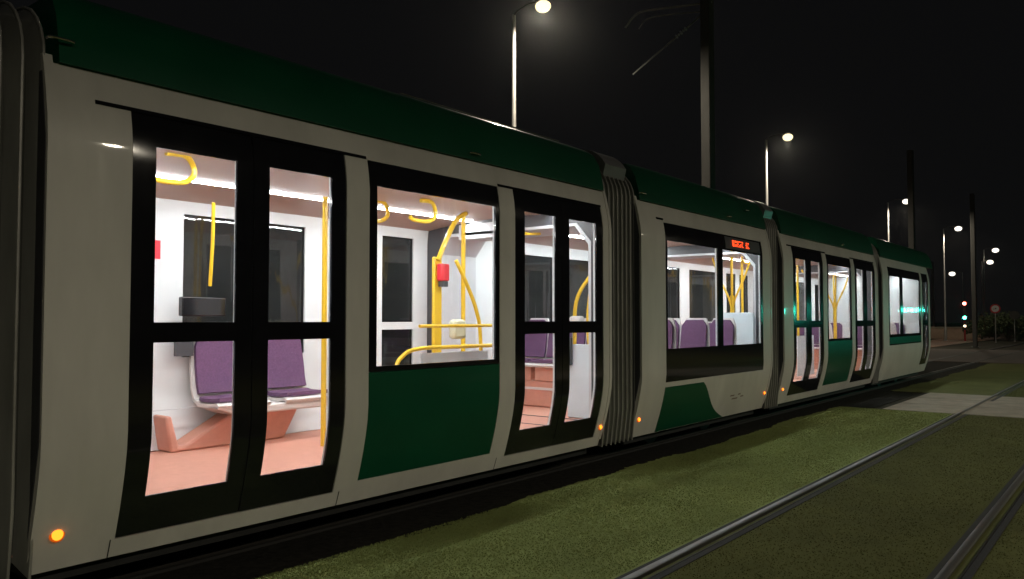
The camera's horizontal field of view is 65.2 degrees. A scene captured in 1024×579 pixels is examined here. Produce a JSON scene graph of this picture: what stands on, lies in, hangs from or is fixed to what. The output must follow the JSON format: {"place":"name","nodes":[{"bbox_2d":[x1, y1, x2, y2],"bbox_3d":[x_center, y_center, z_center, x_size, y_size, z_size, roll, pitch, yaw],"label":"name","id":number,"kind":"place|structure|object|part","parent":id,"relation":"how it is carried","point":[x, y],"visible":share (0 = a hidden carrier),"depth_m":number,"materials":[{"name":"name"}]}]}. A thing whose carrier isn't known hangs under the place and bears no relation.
{"place":"outdoors","nodes":[
{"label":"outdoors","id":0,"kind":"place"},
{"bbox_2d":[0,0,1023,322],"label":"sky","id":1,"kind":"structure","parent":0,"point":[857,85],"materials":[{"name":"black"}]},
{"bbox_2d":[255,406,951,578],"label":"lawn","id":2,"kind":"structure","parent":0,"point":[603,502],"depth_m":6.10,"materials":[{"name":"green plant"}]},
{"bbox_2d":[300,337,1023,363],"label":"road","id":3,"kind":"structure","parent":0,"point":[1015,357],"depth_m":34.25,"materials":[{"name":"grey asphalt"}]},
{"bbox_2d":[907,150,914,249],"bbox_3d":[15.895,-1.432,31.787,0.440,8.250,0.440,-2,-3,38],"label":"catenary mast","id":4,"kind":"object","parent":3,"relation":"on","point":[911,199],"visible":0.4,"depth_m":31.77,"materials":[{"name":"grey metal"}]},
{"bbox_2d":[382,323,1023,408],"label":"ground","id":5,"kind":"structure","parent":0,"point":[391,355],"depth_m":45.20,"materials":[{"name":"grey asphalt"}]},
{"bbox_2d":[9,362,987,578],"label":"track bed","id":6,"kind":"object","parent":5,"relation":"on","point":[268,559],"visible":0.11,"depth_m":6.48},
{"bbox_2d":[83,350,1021,578],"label":"track rail","id":7,"kind":"object","parent":6,"relation":"on","point":[180,561],"depth_m":6.43,"materials":[{"name":"metal"}]},
{"bbox_2d":[0,0,932,578],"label":"tram","id":8,"kind":"object","parent":7,"relation":"on","point":[140,420],"visible":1,"depth_m":5.93,"materials":[{"name":"white metal"}]},
{"bbox_3d":[-1.843,0.195,4.553,0.139,2.272,0.732,-2,-3,38],"label":"door","id":9,"kind":"part","parent":8,"relation":"part of","materials":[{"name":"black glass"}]},
{"bbox_3d":[-2.558,-0.086,7.682,0.047,1.469,1.419,-2,-3,38],"label":"window","id":10,"kind":"part","parent":8,"relation":"part of","materials":[{"name":"black glass"}]},
{"bbox_3d":[-1.391,0.217,5.122,0.139,2.272,0.707,-2,-3,38],"label":"door","id":11,"kind":"part","parent":8,"relation":"part of","materials":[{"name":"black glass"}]},
{"bbox_3d":[-1.292,0.369,9.185,0.139,2.272,0.692,-2,-3,38],"label":"door","id":12,"kind":"part","parent":8,"relation":"part of","materials":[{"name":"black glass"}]},
{"bbox_3d":[-0.564,-0.145,6.102,0.047,1.469,1.419,-2,-3,38],"label":"window","id":13,"kind":"part","parent":8,"relation":"part of","materials":[{"name":"black glass"}]},
{"bbox_3d":[0.189,0.291,7.113,0.139,2.272,0.702,-2,-3,38],"label":"door","id":14,"kind":"part","parent":8,"relation":"part of","materials":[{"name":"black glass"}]},
{"bbox_3d":[0.598,0.244,11.656,0.043,1.789,2.884,-2,-3,38],"label":"window","id":15,"kind":"part","parent":8,"relation":"part of","materials":[{"name":"black glass"}]},
{"bbox_3d":[0.627,0.312,7.665,0.139,2.272,0.692,-2,-3,38],"label":"door","id":16,"kind":"part","parent":8,"relation":"part of","materials":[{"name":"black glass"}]},
{"bbox_3d":[2.978,0.572,14.566,0.139,2.272,0.707,-2,-3,38],"label":"door","id":17,"kind":"part","parent":8,"relation":"part of","materials":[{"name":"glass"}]},
{"bbox_3d":[2.595,0.184,10.073,0.043,1.789,2.884,-2,-3,38],"label":"window","id":18,"kind":"part","parent":8,"relation":"part of","materials":[{"name":"black glass"}]},
{"bbox_3d":[4.558,0.647,16.557,0.139,2.272,0.702,-2,-3,38],"label":"door","id":19,"kind":"part","parent":8,"relation":"part of","materials":[{"name":"glass"}]},
{"bbox_3d":[4.996,0.667,17.109,0.139,2.272,0.692,-2,-3,38],"label":"door","id":20,"kind":"part","parent":8,"relation":"part of","materials":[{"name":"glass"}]},
{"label":"door","id":21,"kind":"part","parent":8,"relation":"part of","materials":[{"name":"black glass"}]},
{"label":"door","id":22,"kind":"part","parent":8,"relation":"part of","materials":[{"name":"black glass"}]},
{"bbox_3d":[5.724,0.153,14.025,0.047,1.469,1.419,-2,-3,38],"label":"window","id":23,"kind":"part","parent":8,"relation":"part of","materials":[{"name":"black glass"}]},
{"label":"door","id":24,"kind":"part","parent":8,"relation":"part of","materials":[{"name":"black metal"}]},
{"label":"door","id":25,"kind":"part","parent":8,"relation":"part of","materials":[{"name":"black metal"}]},
{"bbox_3d":[8.755,0.385,17.841,0.047,1.646,2.994,-2,-3,38],"label":"window","id":26,"kind":"part","parent":8,"relation":"part of","materials":[{"name":"black glass"}]},
{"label":"cab door","id":27,"kind":"part","parent":8,"relation":"part of","materials":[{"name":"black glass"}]},
{"bbox_2d":[625,0,714,321],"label":"catenary mast","id":28,"kind":"object","parent":6,"relation":"on","point":[706,15],"visible":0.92,"depth_m":17.02,"materials":[{"name":"grey metal"}]},
{"bbox_2d":[615,380,1023,578],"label":"track rail","id":29,"kind":"object","parent":5,"relation":"on","point":[658,563],"depth_m":6.25,"materials":[{"name":"metal"}]},
{"bbox_2d":[930,327,980,338],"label":"wall","id":30,"kind":"structure","parent":5,"relation":"on","point":[952,332],"depth_m":62.66,"materials":[{"name":"concrete"}]},
{"bbox_2d":[949,271,963,322],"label":"street lamp","id":31,"kind":"object","parent":5,"relation":"on","point":[951,273],"visible":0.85,"depth_m":110.38,"materials":[{"name":"grey metal"}]},
{"bbox_2d":[926,464,1023,578],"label":"track rail","id":32,"kind":"object","parent":5,"relation":"on","point":[950,561],"depth_m":5.53,"materials":[{"name":"metal"}]},
{"bbox_2d":[969,193,980,347],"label":"catenary mast","id":33,"kind":"object","parent":5,"relation":"on","point":[973,271],"visible":1,"depth_m":43.00,"materials":[{"name":"grey metal"}]},
{"bbox_2d":[927,343,1023,362],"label":"track rail","id":34,"kind":"object","parent":5,"relation":"on","point":[978,351],"depth_m":39.71,"materials":[{"name":"metal"}]},
{"bbox_2d":[981,259,992,319],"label":"street lamp","id":35,"kind":"object","parent":5,"relation":"on","point":[989,261],"visible":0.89,"depth_m":89.14,"materials":[{"name":"grey metal"}]},
{"bbox_2d":[990,304,1000,342],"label":"road sign","id":36,"kind":"object","parent":5,"relation":"on","point":[995,308],"visible":1,"depth_m":51.94,"materials":[{"name":"grey metal"}]},
{"bbox_2d":[978,310,1015,340],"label":"shrub","id":37,"kind":"object","parent":5,"relation":"on","point":[991,325],"visible":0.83,"depth_m":57.56,"materials":[{"name":"green plant"}]},
{"bbox_2d":[982,311,1023,340],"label":"shrub","id":38,"kind":"object","parent":5,"relation":"on","point":[1010,326],"visible":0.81,"depth_m":56.59,"materials":[{"name":"green plant"}]},
{"bbox_2d":[1004,315,1023,340],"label":"shrub","id":39,"kind":"object","parent":5,"relation":"on","point":[1010,333],"visible":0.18,"depth_m":57.76,"materials":[{"name":"green plant"}]},
{"bbox_2d":[1009,311,1019,340],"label":"road sign","id":40,"kind":"object","parent":5,"relation":"on","point":[1014,315],"visible":1,"depth_m":54.95,"materials":[{"name":"grey metal"}]},
{"bbox_2d":[642,385,1023,578],"bbox_3d":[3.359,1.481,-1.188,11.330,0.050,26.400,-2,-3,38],"label":"lawn","id":41,"kind":"structure","parent":0,"point":[953,540],"depth_m":5.86,"materials":[{"name":"green plant"}]},
{"bbox_2d":[884,393,1023,417],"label":"path","id":42,"kind":"structure","parent":0,"point":[1012,407],"depth_m":13.92,"materials":[{"name":"concrete"}]},
{"bbox_2d":[891,363,1023,395],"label":"lawn","id":43,"kind":"structure","parent":0,"point":[989,379],"depth_m":19.39,"materials":[{"name":"green plant"}]},
{"bbox_2d":[930,332,1016,347],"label":"pavement","id":44,"kind":"structure","parent":0,"point":[937,342],"depth_m":54.78,"materials":[{"name":"grey concrete"}]},
{"bbox_2d":[512,0,550,128],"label":"street lamp","id":45,"kind":"object","parent":44,"relation":"on","point":[542,6],"visible":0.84,"depth_m":16.98,"materials":[{"name":"grey metal"}]},
{"bbox_2d":[765,133,792,205],"bbox_3d":[9.498,-1.504,28.516,1.138,8.150,0.320,-2,-3,41],"label":"street lamp","id":46,"kind":"object","parent":44,"relation":"on","point":[787,136],"visible":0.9,"depth_m":28.84,"materials":[{"name":"grey metal"}]},
{"bbox_2d":[887,198,907,241],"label":"street lamp","id":47,"kind":"object","parent":44,"relation":"on","point":[905,201],"visible":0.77,"depth_m":44.35,"materials":[{"name":"grey metal"}]},
{"bbox_2d":[943,226,961,340],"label":"street lamp","id":48,"kind":"object","parent":44,"relation":"on","point":[958,228],"visible":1,"depth_m":57.01,"materials":[{"name":"grey metal"}]},
{"bbox_2d":[962,301,966,340],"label":"traffic signal","id":49,"kind":"object","parent":44,"relation":"on","point":[964,311],"visible":0.98,"depth_m":56.00,"materials":[{"name":"grey plastic"}]},
{"bbox_2d":[962,319,993,339],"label":"shrub","id":50,"kind":"object","parent":44,"relation":"on","point":[979,328],"visible":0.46,"depth_m":59.77,"materials":[{"name":"green plant"}]},
{"bbox_2d":[983,247,998,317],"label":"street lamp","id":51,"kind":"object","parent":44,"relation":"on","point":[995,249],"visible":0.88,"depth_m":74.39,"materials":[{"name":"grey metal"}]},
{"bbox_2d":[999,383,1023,397],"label":"lawn","id":52,"kind":"structure","parent":0,"point":[1013,395],"depth_m":16.25,"materials":[{"name":"green plant"}]}
]}

